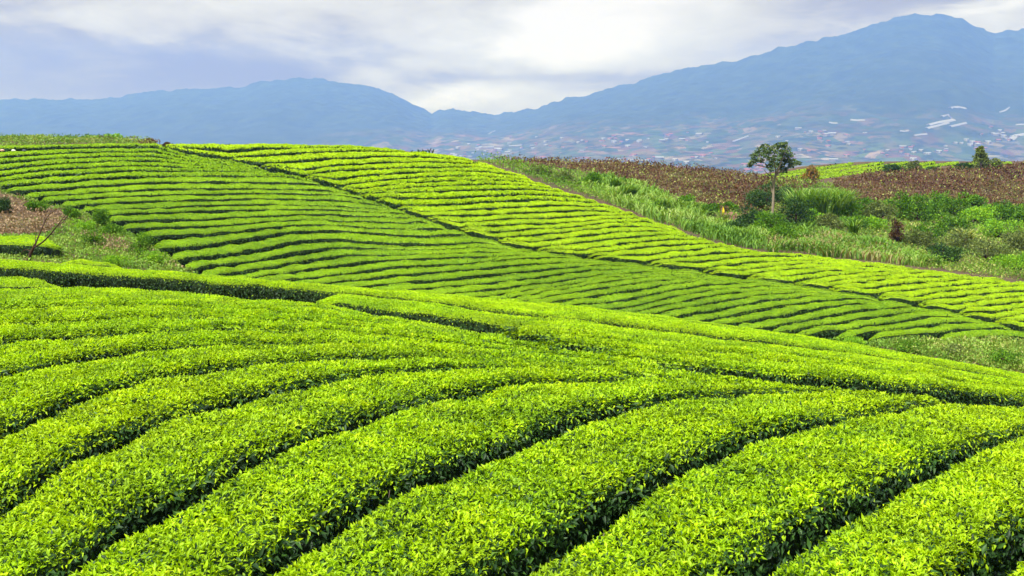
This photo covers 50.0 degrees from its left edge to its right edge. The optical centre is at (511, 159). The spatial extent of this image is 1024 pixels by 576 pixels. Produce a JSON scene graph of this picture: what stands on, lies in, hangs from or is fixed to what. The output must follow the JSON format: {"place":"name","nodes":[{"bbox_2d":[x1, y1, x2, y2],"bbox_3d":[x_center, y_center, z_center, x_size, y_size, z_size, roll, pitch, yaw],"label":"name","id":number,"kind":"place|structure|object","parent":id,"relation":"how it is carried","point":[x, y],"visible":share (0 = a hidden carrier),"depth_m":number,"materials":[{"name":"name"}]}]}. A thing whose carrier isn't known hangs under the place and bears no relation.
{"place":"outdoors","nodes":[
{"label":"outdoors","id":0,"kind":"place"},
{"bbox_2d":[0,133,167,145],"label":"meadow grass","id":1,"kind":"structure","parent":0,"point":[36,136],"depth_m":95.29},
{"bbox_2d":[0,13,1023,174],"bbox_3d":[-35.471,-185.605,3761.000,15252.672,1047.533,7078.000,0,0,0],"label":"mountains","id":2,"kind":"structure","parent":0,"point":[913,74],"depth_m":4653.48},
{"bbox_2d":[0,140,1023,372],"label":"ground","id":3,"kind":"structure","parent":0,"point":[826,180],"depth_m":75.50,"materials":[{"name":"red soil"}]},
{"bbox_2d":[0,235,63,258],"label":"tea hedge","id":4,"kind":"object","parent":3,"relation":"on","point":[10,245],"visible":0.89,"depth_m":26.22,"materials":[{"name":"green plant"}]},
{"bbox_2d":[0,190,66,233],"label":"dry scrub","id":5,"kind":"object","parent":3,"relation":"on","point":[25,219],"visible":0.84,"depth_m":35.13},
{"bbox_2d":[0,188,198,273],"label":"undergrowth","id":6,"kind":"object","parent":3,"relation":"on","point":[80,245],"visible":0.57,"depth_m":29.85,"materials":[{"name":"plant"}]},
{"bbox_2d":[0,152,251,167],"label":"tea row","id":7,"kind":"object","parent":3,"relation":"on","point":[7,160],"visible":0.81,"depth_m":67.23,"materials":[{"name":"green plant"}]},
{"bbox_2d":[0,156,255,170],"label":"tea row","id":8,"kind":"object","parent":3,"relation":"on","point":[18,165],"visible":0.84,"depth_m":63.76,"materials":[{"name":"green plant"}]},
{"bbox_2d":[0,148,257,168],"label":"tea row","id":9,"kind":"object","parent":3,"relation":"on","point":[11,154],"visible":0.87,"depth_m":71.66,"materials":[{"name":"green plant"}]},
{"bbox_2d":[0,143,259,169],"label":"tea row","id":10,"kind":"object","parent":3,"relation":"on","point":[5,148],"visible":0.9,"depth_m":78.78,"materials":[{"name":"green plant"}]},
{"bbox_2d":[0,166,269,182],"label":"tea row","id":11,"kind":"object","parent":3,"relation":"on","point":[62,173],"visible":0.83,"depth_m":58.63,"materials":[{"name":"green plant"}]},
{"bbox_2d":[0,161,271,177],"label":"tea row","id":12,"kind":"object","parent":3,"relation":"on","point":[54,167],"visible":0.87,"depth_m":60.98,"materials":[{"name":"green plant"}]},
{"bbox_2d":[0,171,311,189],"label":"tea row","id":13,"kind":"object","parent":3,"relation":"on","point":[8,184],"visible":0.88,"depth_m":56.25,"materials":[{"name":"green plant"}]},
{"bbox_2d":[6,176,323,196],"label":"tea row","id":14,"kind":"object","parent":3,"relation":"on","point":[119,183],"visible":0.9,"depth_m":53.88,"materials":[{"name":"green plant"}]},
{"bbox_2d":[24,183,350,201],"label":"tea row","id":15,"kind":"object","parent":3,"relation":"on","point":[41,196],"visible":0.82,"depth_m":51.55,"materials":[{"name":"green plant"}]},
{"bbox_2d":[43,188,364,205],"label":"tea row","id":16,"kind":"object","parent":3,"relation":"on","point":[59,199],"visible":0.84,"depth_m":49.84,"materials":[{"name":"green plant"}]},
{"bbox_2d":[0,304,427,336],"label":"tea row","id":17,"kind":"object","parent":3,"relation":"on","point":[45,315],"visible":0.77,"depth_m":13.12,"materials":[{"name":"green plant"}]},
{"bbox_2d":[58,194,393,210],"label":"tea row","id":18,"kind":"object","parent":3,"relation":"on","point":[80,205],"visible":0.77,"depth_m":48.32,"materials":[{"name":"green plant"}]},
{"bbox_2d":[80,199,392,215],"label":"tea row","id":19,"kind":"object","parent":3,"relation":"on","point":[181,205],"visible":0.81,"depth_m":46.97,"materials":[{"name":"green plant"}]},
{"bbox_2d":[101,205,405,217],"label":"tea row","id":20,"kind":"object","parent":3,"relation":"on","point":[194,210],"visible":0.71,"depth_m":45.54,"materials":[{"name":"green plant"}]},
{"bbox_2d":[0,286,511,342],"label":"tea row","id":21,"kind":"object","parent":3,"relation":"on","point":[106,291],"visible":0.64,"depth_m":15.17,"materials":[{"name":"green plant"}]},
{"bbox_2d":[108,209,415,226],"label":"tea row","id":22,"kind":"object","parent":3,"relation":"on","point":[119,220],"visible":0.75,"depth_m":43.83,"materials":[{"name":"green plant"}]},
{"bbox_2d":[165,143,389,152],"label":"tea row","id":23,"kind":"object","parent":3,"relation":"on","point":[229,148],"visible":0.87,"depth_m":68.66,"materials":[{"name":"green plant"}]},
{"bbox_2d":[0,294,566,353],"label":"tea row","id":24,"kind":"object","parent":3,"relation":"on","point":[21,301],"visible":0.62,"depth_m":14.01,"materials":[{"name":"green plant"}]},
{"bbox_2d":[124,215,445,236],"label":"tea row","id":25,"kind":"object","parent":3,"relation":"on","point":[136,228],"visible":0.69,"depth_m":42.67,"materials":[{"name":"green plant"}]},
{"bbox_2d":[167,145,405,160],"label":"tea row","id":26,"kind":"object","parent":3,"relation":"on","point":[228,156],"visible":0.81,"depth_m":64.93,"materials":[{"name":"green plant"}]},
{"bbox_2d":[0,342,580,438],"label":"tea row","id":27,"kind":"object","parent":3,"relation":"on","point":[28,398],"visible":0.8,"depth_m":9.56,"materials":[{"name":"green plant"}]},
{"bbox_2d":[137,219,448,245],"bbox_3d":[-8.469,2.822,41.067,11.904,0.947,4.510,0,0,-32],"label":"tea row","id":28,"kind":"object","parent":3,"relation":"on","point":[172,234],"visible":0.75,"depth_m":41.63,"materials":[{"name":"green plant"}]},
{"bbox_2d":[153,225,468,257],"bbox_3d":[-7.803,3.005,39.432,12.372,0.965,5.277,0,0,-40],"label":"tea row","id":29,"kind":"object","parent":3,"relation":"on","point":[171,247],"visible":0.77,"depth_m":40.57,"materials":[{"name":"green plant"}]},
{"bbox_2d":[0,364,649,575],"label":"tea row","id":30,"kind":"object","parent":3,"relation":"on","point":[65,525],"visible":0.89,"depth_m":6.74,"materials":[{"name":"green plant"}]},
{"bbox_2d":[171,232,498,266],"bbox_3d":[-6.811,3.247,37.975,12.796,1.094,5.784,0,0,-40],"label":"tea row","id":31,"kind":"object","parent":3,"relation":"on","point":[227,251],"visible":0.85,"depth_m":39.52,"materials":[{"name":"green plant"}]},
{"bbox_2d":[0,316,685,371],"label":"tea row","id":32,"kind":"object","parent":3,"relation":"on","point":[18,332],"visible":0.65,"depth_m":11.94,"materials":[{"name":"green plant"}]},
{"bbox_2d":[185,242,513,274],"bbox_3d":[-5.994,3.395,36.457,5.059,0.986,13.557,0,0,44],"label":"tea row","id":33,"kind":"object","parent":3,"relation":"on","point":[200,266],"visible":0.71,"depth_m":37.50,"materials":[{"name":"green plant"}]},
{"bbox_2d":[229,151,471,167],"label":"tea row","id":34,"kind":"object","parent":3,"relation":"on","point":[284,159],"visible":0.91,"depth_m":62.10,"materials":[{"name":"green plant"}]},
{"bbox_2d":[202,247,533,275],"bbox_3d":[-5.250,3.490,35.068,4.813,0.973,14.704,0,0,38],"label":"tea row","id":35,"kind":"object","parent":3,"relation":"on","point":[250,268],"visible":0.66,"depth_m":36.65,"materials":[{"name":"green plant"}]},
{"bbox_2d":[259,157,494,170],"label":"tea row","id":36,"kind":"object","parent":3,"relation":"on","point":[306,166],"visible":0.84,"depth_m":59.53,"materials":[{"name":"green plant"}]},
{"bbox_2d":[266,162,504,177],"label":"tea row","id":37,"kind":"object","parent":3,"relation":"on","point":[322,170],"visible":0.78,"depth_m":57.72,"materials":[{"name":"green plant"}]},
{"bbox_2d":[234,251,554,278],"bbox_3d":[-4.205,3.589,34.788,4.011,1.026,14.778,0,0,39],"label":"tea row","id":38,"kind":"object","parent":3,"relation":"on","point":[350,261],"visible":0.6,"depth_m":35.95,"materials":[{"name":"green plant"}]},
{"bbox_2d":[0,328,827,392],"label":"tea row","id":39,"kind":"object","parent":3,"relation":"on","point":[17,357],"visible":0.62,"depth_m":10.95,"materials":[{"name":"green plant"}]},
{"bbox_2d":[304,167,532,180],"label":"tea row","id":40,"kind":"object","parent":3,"relation":"on","point":[340,175],"visible":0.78,"depth_m":55.96,"materials":[{"name":"green plant"}]},
{"bbox_2d":[257,254,582,281],"bbox_3d":[-3.145,3.682,34.485,3.255,1.049,15.157,0,0,39],"label":"tea row","id":41,"kind":"object","parent":3,"relation":"on","point":[369,268],"visible":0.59,"depth_m":35.15,"materials":[{"name":"green plant"}]},
{"bbox_2d":[309,171,533,189],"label":"tea row","id":42,"kind":"object","parent":3,"relation":"on","point":[326,182],"visible":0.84,"depth_m":54.58,"materials":[{"name":"green plant"}]},
{"bbox_2d":[69,375,795,575],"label":"tea row","id":43,"kind":"object","parent":3,"relation":"on","point":[273,516],"visible":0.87,"depth_m":6.44,"materials":[{"name":"green plant"}]},
{"bbox_2d":[0,356,865,524],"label":"tea row","id":44,"kind":"object","parent":3,"relation":"on","point":[31,462],"visible":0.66,"depth_m":8.27,"materials":[{"name":"green plant"}]},
{"bbox_2d":[336,176,544,189],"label":"tea row","id":45,"kind":"object","parent":3,"relation":"on","point":[367,186],"visible":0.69,"depth_m":53.54,"materials":[{"name":"green plant"}]},
{"bbox_2d":[340,180,551,196],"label":"tea row","id":46,"kind":"object","parent":3,"relation":"on","point":[353,191],"visible":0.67,"depth_m":52.69,"materials":[{"name":"green plant"}]},
{"bbox_2d":[292,257,610,284],"bbox_3d":[-1.858,3.802,34.415,2.637,1.044,14.850,0,0,42],"label":"tea row","id":47,"kind":"object","parent":3,"relation":"on","point":[421,271],"visible":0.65,"depth_m":34.59,"materials":[{"name":"green plant"}]},
{"bbox_2d":[363,184,566,197],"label":"tea row","id":48,"kind":"object","parent":3,"relation":"on","point":[443,189],"visible":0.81,"depth_m":51.88,"materials":[{"name":"green plant"}]},
{"bbox_2d":[362,189,585,202],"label":"tea row","id":49,"kind":"object","parent":3,"relation":"on","point":[454,195],"visible":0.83,"depth_m":50.30,"materials":[{"name":"green plant"}]},
{"bbox_2d":[329,261,640,287],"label":"tea row","id":50,"kind":"object","parent":3,"relation":"on","point":[450,277],"visible":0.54,"depth_m":33.97,"materials":[{"name":"green plant"}]},
{"bbox_2d":[375,194,597,209],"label":"tea row","id":51,"kind":"object","parent":3,"relation":"on","point":[391,203],"visible":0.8,"depth_m":48.87,"materials":[{"name":"green plant"}]},
{"bbox_2d":[397,200,620,212],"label":"tea row","id":52,"kind":"object","parent":3,"relation":"on","point":[504,205],"visible":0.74,"depth_m":48.95,"materials":[{"name":"green plant"}]},
{"bbox_2d":[0,258,1023,380],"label":"tea row","id":53,"kind":"object","parent":3,"relation":"on","point":[63,275],"visible":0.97,"depth_m":18.15,"materials":[{"name":"green plant"}]},
{"bbox_2d":[401,206,623,220],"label":"tea row","id":54,"kind":"object","parent":3,"relation":"on","point":[485,213],"visible":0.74,"depth_m":47.32,"materials":[{"name":"green plant"}]},
{"bbox_2d":[372,264,671,291],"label":"tea row","id":55,"kind":"object","parent":3,"relation":"on","point":[489,281],"visible":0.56,"depth_m":33.87,"materials":[{"name":"green plant"}]},
{"bbox_2d":[426,211,636,222],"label":"tea row","id":56,"kind":"object","parent":3,"relation":"on","point":[538,216],"visible":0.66,"depth_m":47.12,"materials":[{"name":"green plant"}]},
{"bbox_2d":[431,215,640,230],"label":"tea row","id":57,"kind":"object","parent":3,"relation":"on","point":[447,224],"visible":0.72,"depth_m":45.40,"materials":[{"name":"green plant"}]},
{"bbox_2d":[411,267,706,294],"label":"tea row","id":58,"kind":"object","parent":3,"relation":"on","point":[511,285],"visible":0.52,"depth_m":33.90,"materials":[{"name":"green plant"}]},
{"bbox_2d":[457,217,680,233],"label":"tea row","id":59,"kind":"object","parent":3,"relation":"on","point":[505,229],"visible":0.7,"depth_m":45.52,"materials":[{"name":"green plant"}]},
{"bbox_2d":[464,221,687,242],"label":"tea row","id":60,"kind":"object","parent":3,"relation":"on","point":[477,234],"visible":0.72,"depth_m":44.17,"materials":[{"name":"green plant"}]},
{"bbox_2d":[452,270,700,297],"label":"tea row","id":61,"kind":"object","parent":3,"relation":"on","point":[514,289],"visible":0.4,"depth_m":33.43,"materials":[{"name":"green plant"}]},
{"bbox_2d":[496,226,686,243],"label":"tea row","id":62,"kind":"object","parent":3,"relation":"on","point":[582,234],"visible":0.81,"depth_m":44.81,"materials":[{"name":"green plant"}]},
{"bbox_2d":[498,231,692,251],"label":"tea row","id":63,"kind":"object","parent":3,"relation":"on","point":[534,246],"visible":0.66,"depth_m":43.45,"materials":[{"name":"green plant"}]},
{"bbox_2d":[478,272,715,298],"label":"tea row","id":64,"kind":"object","parent":3,"relation":"on","point":[608,280],"visible":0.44,"depth_m":34.23,"materials":[{"name":"green plant"}]},
{"bbox_2d":[267,389,946,575],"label":"tea row","id":65,"kind":"object","parent":3,"relation":"on","point":[539,503],"visible":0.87,"depth_m":6.17,"materials":[{"name":"green plant"}]},
{"bbox_2d":[507,274,731,301],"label":"tea row","id":66,"kind":"object","parent":3,"relation":"on","point":[593,287],"visible":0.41,"depth_m":34.05,"materials":[{"name":"green plant"}]},
{"bbox_2d":[536,234,706,252],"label":"tea row","id":67,"kind":"object","parent":3,"relation":"on","point":[593,244],"visible":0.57,"depth_m":43.68,"materials":[{"name":"green plant"}]},
{"bbox_2d":[538,239,715,258],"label":"tea row","id":68,"kind":"object","parent":3,"relation":"on","point":[583,254],"visible":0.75,"depth_m":42.81,"materials":[{"name":"green plant"}]},
{"bbox_2d":[526,276,743,303],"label":"tea row","id":69,"kind":"object","parent":3,"relation":"on","point":[625,289],"visible":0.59,"depth_m":33.56,"materials":[{"name":"green plant"}]},
{"bbox_2d":[492,154,821,217],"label":"dry scrub","id":70,"kind":"object","parent":3,"relation":"on","point":[679,175],"visible":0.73,"depth_m":94.53,"materials":[{"name":"plant"}]},
{"bbox_2d":[585,242,746,260],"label":"tea row","id":71,"kind":"object","parent":3,"relation":"on","point":[651,251],"visible":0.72,"depth_m":43.07,"materials":[{"name":"green plant"}]},
{"bbox_2d":[553,278,785,305],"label":"tea row","id":72,"kind":"object","parent":3,"relation":"on","point":[613,298],"visible":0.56,"depth_m":33.41,"materials":[{"name":"green plant"}]},
{"bbox_2d":[316,293,1023,381],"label":"tea row","id":73,"kind":"object","parent":3,"relation":"on","point":[463,318],"visible":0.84,"depth_m":15.06,"materials":[{"name":"green plant"}]},
{"bbox_2d":[594,247,758,265],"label":"tea row","id":74,"kind":"object","parent":3,"relation":"on","point":[644,260],"visible":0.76,"depth_m":41.75,"materials":[{"name":"green plant"}]},
{"bbox_2d":[577,281,798,309],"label":"tea row","id":75,"kind":"object","parent":3,"relation":"on","point":[671,295],"visible":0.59,"depth_m":32.97,"materials":[{"name":"green plant"}]},
{"bbox_2d":[615,285,826,312],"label":"tea row","id":76,"kind":"object","parent":3,"relation":"on","point":[689,298],"visible":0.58,"depth_m":33.01,"materials":[{"name":"green plant"}]},
{"bbox_2d":[634,288,842,313],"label":"tea row","id":77,"kind":"object","parent":3,"relation":"on","point":[698,302],"visible":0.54,"depth_m":32.78,"materials":[{"name":"green plant"}]},
{"bbox_2d":[647,252,833,265],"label":"tea row","id":78,"kind":"object","parent":3,"relation":"on","point":[702,259],"visible":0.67,"depth_m":43.43,"materials":[{"name":"green plant"}]},
{"bbox_2d":[475,151,1023,279],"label":"edge growth","id":79,"kind":"object","parent":3,"relation":"on","point":[545,176],"visible":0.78,"depth_m":57.88,"materials":[{"name":"green plant"}]},
{"bbox_2d":[477,157,1023,278],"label":"undergrowth","id":80,"kind":"object","parent":3,"relation":"on","point":[882,233],"visible":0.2,"depth_m":71.94,"materials":[{"name":"plant"}]},
{"bbox_2d":[578,167,931,266],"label":"tall grass","id":81,"kind":"structure","parent":3,"relation":"on","point":[649,194],"depth_m":61.32,"materials":[{"name":"plant"}]},
{"bbox_2d":[651,256,861,273],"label":"tea row","id":82,"kind":"object","parent":3,"relation":"on","point":[700,267],"visible":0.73,"depth_m":41.55,"materials":[{"name":"green plant"}]},
{"bbox_2d":[654,291,863,317],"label":"tea row","id":83,"kind":"object","parent":3,"relation":"on","point":[707,309],"visible":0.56,"depth_m":32.02,"materials":[{"name":"green plant"}]},
{"bbox_2d":[495,324,1023,386],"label":"tea row","id":84,"kind":"object","parent":3,"relation":"on","point":[525,333],"visible":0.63,"depth_m":13.55,"materials":[{"name":"green plant"}]},
{"bbox_2d":[504,157,1023,213],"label":"green growth","id":85,"kind":"object","parent":3,"relation":"on","point":[777,183],"visible":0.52,"depth_m":96.50,"materials":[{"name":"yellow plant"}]},
{"bbox_2d":[746,141,801,218],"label":"lone tree","id":86,"kind":"object","parent":3,"relation":"on","point":[779,159],"visible":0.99,"depth_m":66.79,"materials":[{"name":"green plant"}]},
{"bbox_2d":[528,402,1023,575],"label":"tea row","id":87,"kind":"object","parent":3,"relation":"on","point":[755,509],"visible":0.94,"depth_m":6.20,"materials":[{"name":"green plant"}]},
{"bbox_2d":[531,333,1023,399],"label":"tea row","id":88,"kind":"object","parent":3,"relation":"on","point":[573,342],"visible":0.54,"depth_m":12.70,"materials":[{"name":"green plant"}]},
{"bbox_2d":[679,294,878,321],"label":"tea row","id":89,"kind":"object","parent":3,"relation":"on","point":[748,309],"visible":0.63,"depth_m":31.95,"materials":[{"name":"green plant"}]},
{"bbox_2d":[583,347,1023,407],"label":"tea row","id":90,"kind":"object","parent":3,"relation":"on","point":[843,377],"visible":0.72,"depth_m":11.79,"materials":[{"name":"green plant"}]},
{"bbox_2d":[711,299,903,326],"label":"tea row","id":91,"kind":"object","parent":3,"relation":"on","point":[788,311],"visible":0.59,"depth_m":31.39,"materials":[{"name":"green plant"}]},
{"bbox_2d":[706,262,913,279],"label":"tea row","id":92,"kind":"object","parent":3,"relation":"on","point":[744,274],"visible":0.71,"depth_m":40.43,"materials":[{"name":"green plant"}]},
{"bbox_2d":[778,187,862,216],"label":"grass clump","id":93,"kind":"object","parent":3,"relation":"on","point":[823,201],"visible":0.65,"depth_m":77.31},
{"bbox_2d":[738,303,910,330],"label":"tea row","id":94,"kind":"object","parent":3,"relation":"on","point":[775,324],"visible":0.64,"depth_m":31.00,"materials":[{"name":"green plant"}]},
{"bbox_2d":[751,268,910,285],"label":"tea row","id":95,"kind":"object","parent":3,"relation":"on","point":[792,279],"visible":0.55,"depth_m":38.76,"materials":[{"name":"green plant"}]},
{"bbox_2d":[763,227,909,264],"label":"tall grass","id":96,"kind":"structure","parent":3,"relation":"on","point":[872,256],"depth_m":54.00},
{"bbox_2d":[772,306,953,333],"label":"tea row","id":97,"kind":"object","parent":3,"relation":"on","point":[794,328],"visible":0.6,"depth_m":30.44,"materials":[{"name":"green plant"}]},
{"bbox_2d":[797,311,965,339],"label":"tea row","id":98,"kind":"object","parent":3,"relation":"on","point":[824,331],"visible":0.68,"depth_m":29.46,"materials":[{"name":"green plant"}]},
{"bbox_2d":[799,272,971,290],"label":"tea row","id":99,"kind":"object","parent":3,"relation":"on","point":[825,286],"visible":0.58,"depth_m":38.67,"materials":[{"name":"green plant"}]},
{"bbox_2d":[767,435,1023,575],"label":"tea row","id":100,"kind":"object","parent":3,"relation":"on","point":[956,520],"visible":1,"depth_m":5.61,"materials":[{"name":"green plant"}]},
{"bbox_2d":[835,316,993,340],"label":"tea row","id":101,"kind":"object","parent":3,"relation":"on","point":[867,333],"visible":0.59,"depth_m":29.60,"materials":[{"name":"green plant"}]},
{"bbox_2d":[830,276,1003,291],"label":"tea row","id":102,"kind":"object","parent":3,"relation":"on","point":[894,282],"visible":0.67,"depth_m":38.77,"materials":[{"name":"green plant"}]},
{"bbox_2d":[832,278,1008,299],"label":"tea row","id":103,"kind":"object","parent":3,"relation":"on","point":[875,293],"visible":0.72,"depth_m":37.63,"materials":[{"name":"green plant"}]},
{"bbox_2d":[825,334,1023,371],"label":"undergrowth","id":104,"kind":"object","parent":3,"relation":"on","point":[880,343],"visible":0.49,"depth_m":25.01,"materials":[{"name":"plant"}]},
{"bbox_2d":[832,160,1023,208],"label":"dry scrub","id":105,"kind":"object","parent":3,"relation":"on","point":[989,182],"visible":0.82,"depth_m":102.15,"materials":[{"name":"plant"}]},
{"bbox_2d":[869,322,1009,346],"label":"tea row","id":106,"kind":"object","parent":3,"relation":"on","point":[939,331],"visible":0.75,"depth_m":29.12,"materials":[{"name":"green plant"}]},
{"bbox_2d":[877,285,1023,308],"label":"tea row","id":107,"kind":"object","parent":3,"relation":"on","point":[913,301],"visible":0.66,"depth_m":37.19,"materials":[{"name":"green plant"}]},
{"bbox_2d":[878,281,1023,300],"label":"tea row","id":108,"kind":"object","parent":3,"relation":"on","point":[926,291],"visible":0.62,"depth_m":38.33,"materials":[{"name":"green plant"}]},
{"bbox_2d":[0,0,1023,114],"label":"sky","id":109,"kind":"structure","parent":0,"point":[495,57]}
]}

